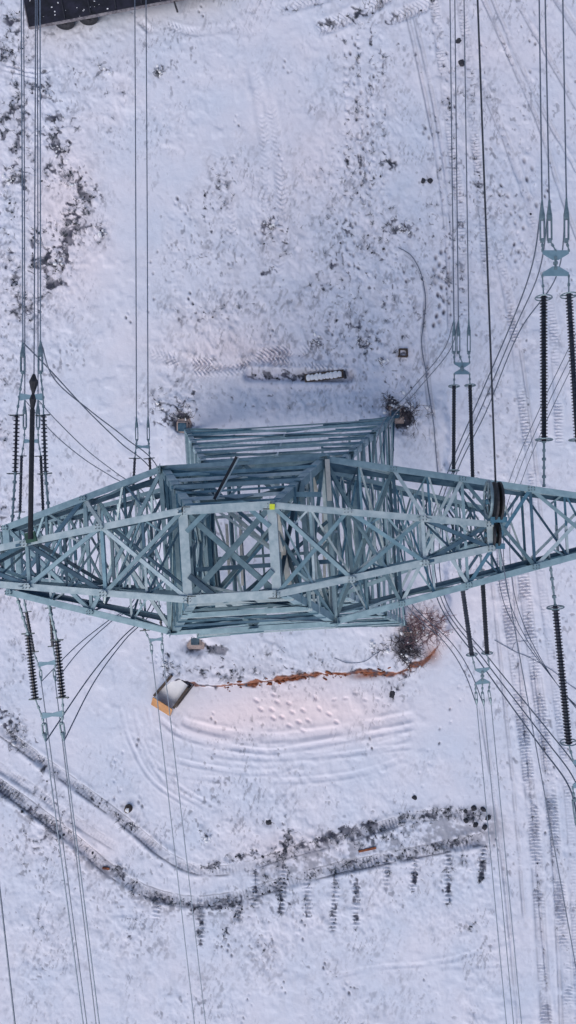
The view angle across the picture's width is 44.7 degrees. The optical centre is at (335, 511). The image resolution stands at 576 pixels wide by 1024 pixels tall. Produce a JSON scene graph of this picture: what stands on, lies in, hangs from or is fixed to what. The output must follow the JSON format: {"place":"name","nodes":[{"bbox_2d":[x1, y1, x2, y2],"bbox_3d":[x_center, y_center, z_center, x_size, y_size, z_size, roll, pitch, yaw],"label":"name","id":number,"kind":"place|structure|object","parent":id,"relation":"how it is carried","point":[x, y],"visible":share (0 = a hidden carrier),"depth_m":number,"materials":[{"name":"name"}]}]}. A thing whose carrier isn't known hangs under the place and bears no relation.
{"place":"outdoors","nodes":[
{"label":"outdoors","id":0,"kind":"place"},
{"bbox_2d":[0,0,575,1023],"bbox_3d":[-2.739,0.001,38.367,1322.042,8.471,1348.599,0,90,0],"label":"ground","id":1,"kind":"structure","parent":0,"point":[252,104],"depth_m":40.00,"materials":[{"name":"white snow"}]},
{"bbox_2d":[2,166,15,184],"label":"bush","id":2,"kind":"object","parent":1,"relation":"on","point":[8,179],"visible":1,"depth_m":39.97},
{"bbox_2d":[8,726,27,751],"bbox_3d":[-18.111,12.948,39.914,1.113,0.665,1.711,10,90,0],"label":"bush","id":3,"kind":"object","parent":1,"relation":"on","point":[13,744],"visible":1,"depth_m":39.92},
{"bbox_2d":[51,258,62,270],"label":"bush","id":4,"kind":"object","parent":1,"relation":"on","point":[54,264],"visible":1,"depth_m":39.87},
{"bbox_2d":[54,141,68,160],"bbox_3d":[-15.728,-20.775,39.927,0.875,0.587,1.451,0,90,0],"label":"bush","id":5,"kind":"object","parent":1,"relation":"on","point":[62,151],"visible":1,"depth_m":39.85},
{"bbox_2d":[64,179,81,189],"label":"bush","id":6,"kind":"object","parent":1,"relation":"on","point":[71,185],"visible":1,"depth_m":39.94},
{"bbox_2d":[98,229,106,236],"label":"bush","id":7,"kind":"object","parent":1,"relation":"on","point":[99,233],"visible":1,"depth_m":39.82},
{"bbox_2d":[24,0,183,29],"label":"building roof","id":8,"kind":"structure","parent":1,"relation":"on","point":[63,14],"depth_m":38.89,"materials":[{"name":"metal"}]},
{"bbox_2d":[124,804,132,812],"bbox_3d":[-11.867,16.953,39.857,0.500,0.460,0.500,0,90,0],"label":"tree stump","id":9,"kind":"object","parent":1,"relation":"on","point":[128,808],"visible":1,"depth_m":39.70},
{"bbox_2d":[152,398,163,409],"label":"bush","id":10,"kind":"object","parent":1,"relation":"on","point":[157,403],"visible":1,"depth_m":39.77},
{"bbox_2d":[156,64,165,76],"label":"bush","id":11,"kind":"object","parent":1,"relation":"on","point":[159,71],"visible":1,"depth_m":39.87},
{"bbox_2d":[161,658,178,670],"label":"bush","id":12,"kind":"object","parent":1,"relation":"on","point":[166,666],"visible":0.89,"depth_m":39.30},
{"bbox_2d":[151,674,193,715],"bbox_3d":[-9.428,10.395,39.575,1.499,0.768,2.387,37,90,0],"label":"plywood box","id":13,"kind":"object","parent":1,"relation":"on","point":[178,690],"visible":0.93,"depth_m":39.65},
{"bbox_2d":[170,397,195,423],"bbox_3d":[-8.529,-5.665,39.606,2.221,1.006,1.815,0,90,0],"label":"bush","id":14,"kind":"object","parent":1,"relation":"on","point":[184,412],"visible":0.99,"depth_m":39.58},
{"bbox_2d":[177,419,191,432],"bbox_3d":[-8.722,-4.801,39.815,1.000,0.770,1.000,0,90,0],"label":"concrete footing","id":15,"kind":"object","parent":1,"relation":"on","point":[181,423],"visible":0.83,"depth_m":39.59,"materials":[{"name":"concrete"}]},
{"bbox_2d":[187,637,204,648],"bbox_3d":[-7.982,7.292,39.815,1.000,0.770,1.000,0,90,0],"label":"concrete footing","id":16,"kind":"object","parent":1,"relation":"on","point":[194,643],"visible":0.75,"depth_m":39.59,"materials":[{"name":"concrete"}]},
{"bbox_2d":[201,835,209,842],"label":"bush","id":17,"kind":"object","parent":1,"relation":"on","point":[205,838],"visible":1,"depth_m":39.80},
{"bbox_2d":[263,221,274,234],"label":"bush","id":18,"kind":"object","parent":1,"relation":"on","point":[271,226],"visible":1,"depth_m":39.87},
{"bbox_2d":[0,1,545,939],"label":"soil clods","id":19,"kind":"object","parent":1,"relation":"on","point":[176,425],"visible":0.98,"depth_m":39.99,"materials":[{"name":"brown soil"}]},
{"bbox_2d":[0,0,559,983],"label":"dead weeds","id":20,"kind":"object","parent":1,"relation":"on","point":[212,648],"visible":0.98,"depth_m":39.94,"materials":[{"name":"plant"}]},
{"bbox_2d":[0,416,575,638],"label":"transmission tower","id":21,"kind":"structure","parent":1,"relation":"on","point":[199,598],"depth_m":18.20,"materials":[{"name":"metal"}]},
{"bbox_2d":[0,888,15,1023],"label":"power line","id":22,"kind":"object","parent":21,"relation":"attached to","point":[7,957],"visible":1,"depth_m":15.59,"materials":[{"name":"metal"}]},
{"bbox_2d":[6,341,51,521],"bbox_3d":[-8.086,-2.105,18.508,1.219,0.502,4.960,0,90,0],"label":"insulator set","id":23,"kind":"object","parent":21,"relation":"attached to","point":[40,396],"visible":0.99,"depth_m":18.55,"materials":[{"name":"metal"}]},
{"bbox_2d":[21,0,22,341],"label":"power line","id":24,"kind":"object","parent":23,"relation":"attached to","point":[22,166],"visible":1,"depth_m":19.04,"materials":[{"name":"metal"}]},
{"bbox_2d":[39,0,40,340],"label":"power line","id":25,"kind":"object","parent":23,"relation":"attached to","point":[40,148],"visible":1,"depth_m":19.07,"materials":[{"name":"metal"}]},
{"bbox_2d":[24,343,168,741],"bbox_3d":[-7.073,0.755,22.253,2.071,7.131,10.750,-3,90,0],"label":"jumper cable","id":26,"kind":"object","parent":23,"relation":"hanging from","point":[168,556],"visible":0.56,"depth_m":20.75,"materials":[{"name":"metal"}]},
{"bbox_2d":[15,400,44,518],"bbox_3d":[-10.410,-1.707,23.948,1.176,0.422,4.316,0,90,0],"label":"insulator set","id":27,"kind":"object","parent":21,"relation":"attached to","point":[21,456],"visible":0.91,"depth_m":23.97,"materials":[{"name":"metal"}]},
{"bbox_2d":[23,0,24,393],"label":"power line","id":28,"kind":"object","parent":27,"relation":"attached to","point":[24,177],"visible":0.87,"depth_m":24.64,"materials":[{"name":"metal"}]},
{"bbox_2d":[37,0,38,393],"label":"power line","id":29,"kind":"object","parent":27,"relation":"attached to","point":[37,220],"visible":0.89,"depth_m":24.46,"materials":[{"name":"metal"}]},
{"bbox_2d":[25,400,156,681],"bbox_3d":[-8.740,0.895,25.752,3.466,3.334,9.755,-3,90,0],"label":"jumper cable","id":30,"kind":"object","parent":27,"relation":"attached to","point":[112,477],"visible":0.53,"depth_m":25.10,"materials":[{"name":"metal"}]},
{"bbox_2d":[24,374,37,542],"bbox_3d":[-6.594,-1.176,15.122,0.266,0.554,3.691,-2,90,0],"label":"tension rod","id":31,"kind":"object","parent":21,"relation":"attached to","point":[30,536],"visible":1,"depth_m":15.02,"materials":[{"name":"black metal"}]},
{"bbox_2d":[33,0,35,373],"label":"power line","id":32,"kind":"object","parent":31,"relation":"attached to","point":[34,193],"visible":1,"depth_m":15.53,"materials":[{"name":"metal"}]},
{"bbox_2d":[23,599,55,680],"bbox_3d":[-10.174,4.106,23.950,1.233,0.386,3.497,0,90,0],"label":"insulator set","id":33,"kind":"object","parent":21,"relation":"attached to","point":[52,662],"visible":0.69,"depth_m":23.98,"materials":[{"name":"metal"}]},
{"bbox_2d":[41,682,86,1023],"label":"power line","id":34,"kind":"object","parent":33,"relation":"attached to","point":[64,856],"visible":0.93,"depth_m":24.51,"materials":[{"name":"metal"}]},
{"bbox_2d":[55,682,95,1023],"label":"power line","id":35,"kind":"object","parent":33,"relation":"attached to","point":[76,861],"visible":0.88,"depth_m":24.53,"materials":[{"name":"metal"}]},
{"bbox_2d":[39,401,160,681],"bbox_3d":[-8.427,0.898,25.752,3.154,3.332,9.758,-4,90,0],"label":"jumper cable","id":36,"kind":"object","parent":33,"relation":"attached to","point":[122,477],"visible":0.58,"depth_m":25.27,"materials":[{"name":"metal"}]},
{"bbox_2d":[16,597,68,741],"bbox_3d":[-7.709,4.109,18.532,1.141,0.553,4.121,-4,90,0],"label":"insulator set","id":37,"kind":"object","parent":21,"relation":"attached to","point":[60,680],"visible":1,"depth_m":18.55,"materials":[{"name":"metal"}]},
{"bbox_2d":[45,742,83,1023],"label":"power line","id":38,"kind":"object","parent":37,"relation":"attached to","point":[64,882],"visible":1,"depth_m":19.01,"materials":[{"name":"metal"}]},
{"bbox_2d":[63,741,99,1023],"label":"power line","id":39,"kind":"object","parent":37,"relation":"attached to","point":[81,881],"visible":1,"depth_m":19.00,"materials":[{"name":"metal"}]},
{"bbox_2d":[41,342,164,738],"bbox_3d":[-6.744,0.732,22.252,1.771,7.130,10.769,-3,90,0],"label":"jumper cable","id":40,"kind":"object","parent":37,"relation":"hanging from","point":[164,583],"visible":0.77,"depth_m":20.67,"materials":[{"name":"metal"}]},
{"bbox_2d":[129,415,154,494],"bbox_3d":[-6.627,-1.868,23.947,0.973,0.392,2.946,0,90,0],"label":"insulator set","id":41,"kind":"object","parent":21,"relation":"attached to","point":[140,446],"visible":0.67,"depth_m":24.04,"materials":[{"name":"metal"}]},
{"bbox_2d":[134,0,136,414],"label":"power line","id":42,"kind":"object","parent":41,"relation":"attached to","point":[135,206],"visible":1,"depth_m":24.57,"materials":[{"name":"metal"}]},
{"bbox_2d":[145,0,148,414],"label":"power line","id":43,"kind":"object","parent":41,"relation":"attached to","point":[147,210],"visible":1,"depth_m":24.60,"materials":[{"name":"metal"}]},
{"bbox_2d":[139,599,164,654],"bbox_3d":[-6.309,3.880,23.949,0.985,0.389,2.126,0,90,0],"label":"insulator set","id":44,"kind":"object","parent":21,"relation":"attached to","point":[151,640],"visible":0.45,"depth_m":24.03,"materials":[{"name":"metal"}]},
{"bbox_2d":[152,655,194,1023],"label":"power line","id":45,"kind":"object","parent":44,"relation":"attached to","point":[173,838],"visible":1,"depth_m":24.53,"materials":[{"name":"metal"}]},
{"bbox_2d":[162,655,205,1023],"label":"power line","id":46,"kind":"object","parent":44,"relation":"attached to","point":[184,838],"visible":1,"depth_m":24.54,"materials":[{"name":"metal"}]},
{"bbox_2d":[448,318,476,498],"bbox_3d":[4.344,-3.574,23.958,1.068,0.632,6.243,0,90,0],"label":"insulator set","id":47,"kind":"object","parent":21,"relation":"attached to","point":[461,365],"visible":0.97,"depth_m":23.98,"materials":[{"name":"metal"}]},
{"bbox_2d":[368,323,475,703],"bbox_3d":[2.921,0.118,26.476,3.145,4.678,13.379,-3,90,0],"label":"jumper cable","id":48,"kind":"object","parent":47,"relation":"hanging from","point":[368,506],"visible":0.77,"depth_m":26.08,"materials":[{"name":"metal"}]},
{"bbox_2d":[375,321,482,703],"bbox_3d":[3.155,0.141,26.476,3.079,4.678,13.412,-4,90,0],"label":"jumper cable","id":49,"kind":"object","parent":47,"relation":"hanging from","point":[375,499],"visible":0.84,"depth_m":26.28,"materials":[{"name":"metal"}]},
{"bbox_2d":[449,0,454,319],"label":"power line","id":50,"kind":"object","parent":47,"relation":"attached to","point":[451,160],"visible":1,"depth_m":24.53,"materials":[{"name":"metal"}]},
{"bbox_2d":[454,0,458,319],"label":"power line","id":51,"kind":"object","parent":47,"relation":"attached to","point":[456,159],"visible":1,"depth_m":24.52,"materials":[{"name":"metal"}]},
{"bbox_2d":[463,0,468,317],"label":"power line","id":52,"kind":"object","parent":47,"relation":"attached to","point":[466,158],"visible":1,"depth_m":24.52,"materials":[{"name":"metal"}]},
{"bbox_2d":[460,554,492,705],"bbox_3d":[4.789,3.987,23.976,1.117,0.596,5.508,-4,90,0],"label":"insulator set","id":53,"kind":"object","parent":21,"relation":"attached to","point":[482,681],"visible":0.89,"depth_m":23.96,"materials":[{"name":"metal"}]},
{"bbox_2d":[476,706,506,1023],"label":"power line","id":54,"kind":"object","parent":53,"relation":"attached to","point":[491,864],"visible":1,"depth_m":24.52,"materials":[{"name":"metal"}]},
{"bbox_2d":[484,707,513,1023],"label":"power line","id":55,"kind":"object","parent":53,"relation":"attached to","point":[498,864],"visible":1,"depth_m":24.52,"materials":[{"name":"metal"}]},
{"bbox_2d":[491,705,521,1023],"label":"power line","id":56,"kind":"object","parent":53,"relation":"attached to","point":[506,863],"visible":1,"depth_m":24.53,"materials":[{"name":"metal"}]},
{"bbox_2d":[484,523,504,548],"bbox_3d":[3.449,0.510,15.250,0.420,0.559,0.601,0,90,0],"label":"insulator","id":57,"kind":"object","parent":21,"relation":"attached to","point":[497,537],"visible":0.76,"depth_m":15.08,"materials":[{"name":"black ceramic"}]},
{"bbox_2d":[500,549,575,967],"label":"power line","id":58,"kind":"object","parent":57,"relation":"attached to","point":[537,757],"visible":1,"depth_m":15.47,"materials":[{"name":"metal"}]},
{"bbox_2d":[483,480,506,524],"bbox_3d":[3.449,-0.213,15.094,0.420,0.877,0.971,0,90,0],"label":"cable pulley","id":59,"kind":"object","parent":21,"relation":"attached to","point":[495,500],"visible":1,"depth_m":14.89,"materials":[{"name":"black metal"}]},
{"bbox_2d":[477,0,496,481],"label":"power line","id":60,"kind":"object","parent":59,"relation":"attached to","point":[493,427],"visible":0.96,"depth_m":15.34,"materials":[{"name":"metal"}]},
{"bbox_2d":[497,333,575,707],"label":"jumper cable","id":61,"kind":"object","parent":21,"relation":"attached to","point":[497,553],"visible":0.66,"depth_m":22.88,"materials":[{"name":"metal"}]},
{"bbox_2d":[503,346,575,706],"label":"jumper cable","id":62,"kind":"object","parent":21,"relation":"attached to","point":[506,507],"visible":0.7,"depth_m":23.03,"materials":[{"name":"metal"}]},
{"bbox_2d":[509,369,575,704],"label":"jumper cable","id":63,"kind":"object","parent":21,"relation":"hanging from","point":[510,524],"visible":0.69,"depth_m":23.26,"materials":[{"name":"metal"}]},
{"bbox_2d":[534,198,575,486],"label":"insulator set","id":64,"kind":"object","parent":21,"relation":"attached to","point":[555,255],"visible":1,"depth_m":18.57,"materials":[{"name":"metal"}]},
{"bbox_2d":[428,205,575,814],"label":"jumper cable","id":65,"kind":"object","parent":64,"relation":"hanging from","point":[440,492],"visible":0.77,"depth_m":22.83,"materials":[{"name":"metal"}]},
{"bbox_2d":[434,208,575,781],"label":"jumper cable","id":66,"kind":"object","parent":64,"relation":"hanging from","point":[444,494],"visible":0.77,"depth_m":23.07,"materials":[{"name":"metal"}]},
{"bbox_2d":[439,241,575,766],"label":"jumper cable","id":67,"kind":"object","parent":64,"relation":"hanging from","point":[443,512],"visible":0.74,"depth_m":23.36,"materials":[{"name":"metal"}]},
{"bbox_2d":[538,0,542,199],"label":"power line","id":68,"kind":"object","parent":64,"relation":"attached to","point":[540,102],"visible":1,"depth_m":18.91,"materials":[{"name":"metal"}]},
{"bbox_2d":[544,0,549,199],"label":"power line","id":69,"kind":"object","parent":64,"relation":"attached to","point":[547,103],"visible":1,"depth_m":18.93,"materials":[{"name":"metal"}]},
{"bbox_2d":[562,0,566,197],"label":"power line","id":70,"kind":"object","parent":64,"relation":"attached to","point":[564,98],"visible":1,"depth_m":18.92,"materials":[{"name":"metal"}]},
{"bbox_2d":[546,554,575,825],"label":"insulator set","id":71,"kind":"object","parent":21,"relation":"attached to","point":[568,739],"visible":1,"depth_m":18.50,"materials":[{"name":"ceramic"}]},
{"bbox_2d":[310,332,323,350],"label":"bush","id":72,"kind":"object","parent":1,"relation":"on","point":[320,345],"visible":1,"depth_m":39.87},
{"bbox_2d":[304,369,346,381],"bbox_3d":[-0.598,-7.760,39.903,2.386,0.205,0.538,-7,90,0],"label":"plank","id":73,"kind":"object","parent":1,"relation":"on","point":[326,375],"visible":1,"depth_m":39.91,"materials":[{"name":"wood"}]},
{"bbox_2d":[224,654,431,691],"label":"clay clods","id":74,"kind":"object","parent":1,"relation":"on","point":[296,678],"visible":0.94,"depth_m":39.91,"materials":[{"name":"brown soil"}]},
{"bbox_2d":[356,334,370,346],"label":"bush","id":75,"kind":"object","parent":1,"relation":"on","point":[367,343],"visible":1,"depth_m":39.95,"materials":[{"name":"grey plant"}]},
{"bbox_2d":[358,847,375,852],"bbox_3d":[1.787,19.313,39.946,1.036,0.098,0.120,-13,90,0],"label":"stick","id":76,"kind":"object","parent":1,"relation":"on","point":[367,849],"visible":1,"depth_m":39.92,"materials":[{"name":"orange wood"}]},
{"bbox_2d":[369,638,393,664],"bbox_3d":[2.683,7.620,39.332,1.563,0.879,1.415,-27,90,0],"label":"bush","id":77,"kind":"object","parent":1,"relation":"on","point":[373,645],"visible":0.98,"depth_m":39.31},
{"bbox_2d":[377,357,388,366],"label":"bush","id":78,"kind":"object","parent":1,"relation":"on","point":[383,361],"visible":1,"depth_m":39.87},
{"bbox_2d":[379,391,399,414],"bbox_3d":[3.113,-6.198,39.571,1.257,0.757,1.574,-18,90,0],"label":"bush","id":79,"kind":"object","parent":1,"relation":"on","point":[390,404],"visible":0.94,"depth_m":39.60,"materials":[{"name":"grey plant"}]},
{"bbox_2d":[389,691,394,697],"bbox_3d":[3.208,10.445,39.983,0.486,0.198,0.535,0,90,0],"label":"rock","id":80,"kind":"object","parent":1,"relation":"on","point":[391,693],"visible":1,"depth_m":39.92,"materials":[{"name":"stone"}]},
{"bbox_2d":[387,406,403,423],"bbox_3d":[3.371,-5.540,39.815,1.000,0.770,1.000,0,90,0],"label":"concrete footing","id":81,"kind":"object","parent":1,"relation":"on","point":[397,420],"visible":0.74,"depth_m":39.70,"materials":[{"name":"concrete"}]},
{"bbox_2d":[398,348,407,357],"bbox_3d":[3.821,-9.098,39.903,0.605,0.240,0.509,0,90,0],"label":"crate","id":82,"kind":"object","parent":1,"relation":"on","point":[404,356],"visible":1,"depth_m":39.86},
{"bbox_2d":[398,219,409,233],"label":"bush","id":83,"kind":"object","parent":1,"relation":"on","point":[399,226],"visible":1,"depth_m":39.89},
{"bbox_2d":[403,624,415,635],"bbox_3d":[4.111,6.553,39.815,1.000,0.770,1.000,0,90,0],"label":"concrete footing","id":84,"kind":"object","parent":1,"relation":"on","point":[408,629],"visible":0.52,"depth_m":39.55,"materials":[{"name":"concrete"}]},
{"bbox_2d":[387,630,435,675],"bbox_3d":[4.145,7.719,39.207,3.219,1.444,2.788,40,90,0],"label":"bush","id":85,"kind":"object","parent":1,"relation":"on","point":[406,652],"visible":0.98,"depth_m":39.28,"materials":[{"name":"plant"}]},
{"bbox_2d":[391,389,432,440],"bbox_3d":[4.353,-5.367,39.190,2.107,1.701,3.007,-42,90,0],"label":"bush","id":86,"kind":"object","parent":1,"relation":"on","point":[408,416],"visible":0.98,"depth_m":39.44,"materials":[{"name":"plant"}]},
{"bbox_2d":[399,248,437,471],"bbox_3d":[5.213,-8.575,39.736,1.143,0.758,13.492,-9,90,0],"label":"hose","id":87,"kind":"object","parent":1,"relation":"on","point":[422,351],"visible":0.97,"depth_m":39.95,"materials":[{"name":"black rubber"}]},
{"bbox_2d":[400,603,460,657],"bbox_3d":[4.960,6.460,39.193,3.795,1.827,2.885,13,90,0],"label":"bush","id":88,"kind":"object","parent":1,"relation":"on","point":[421,632],"visible":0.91,"depth_m":39.22,"materials":[{"name":"brown plant"}]},
{"bbox_2d":[458,59,463,66],"bbox_3d":[7.190,-25.687,39.918,0.450,0.184,0.369,43,90,0],"label":"rock","id":89,"kind":"object","parent":1,"relation":"on","point":[461,63],"visible":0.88,"depth_m":39.88,"materials":[{"name":"stone"}]},
{"bbox_2d":[495,640,574,688],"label":"ground cable","id":90,"kind":"object","parent":1,"relation":"on","point":[534,660],"visible":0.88,"depth_m":39.94,"materials":[{"name":"black rubber"}]}
]}

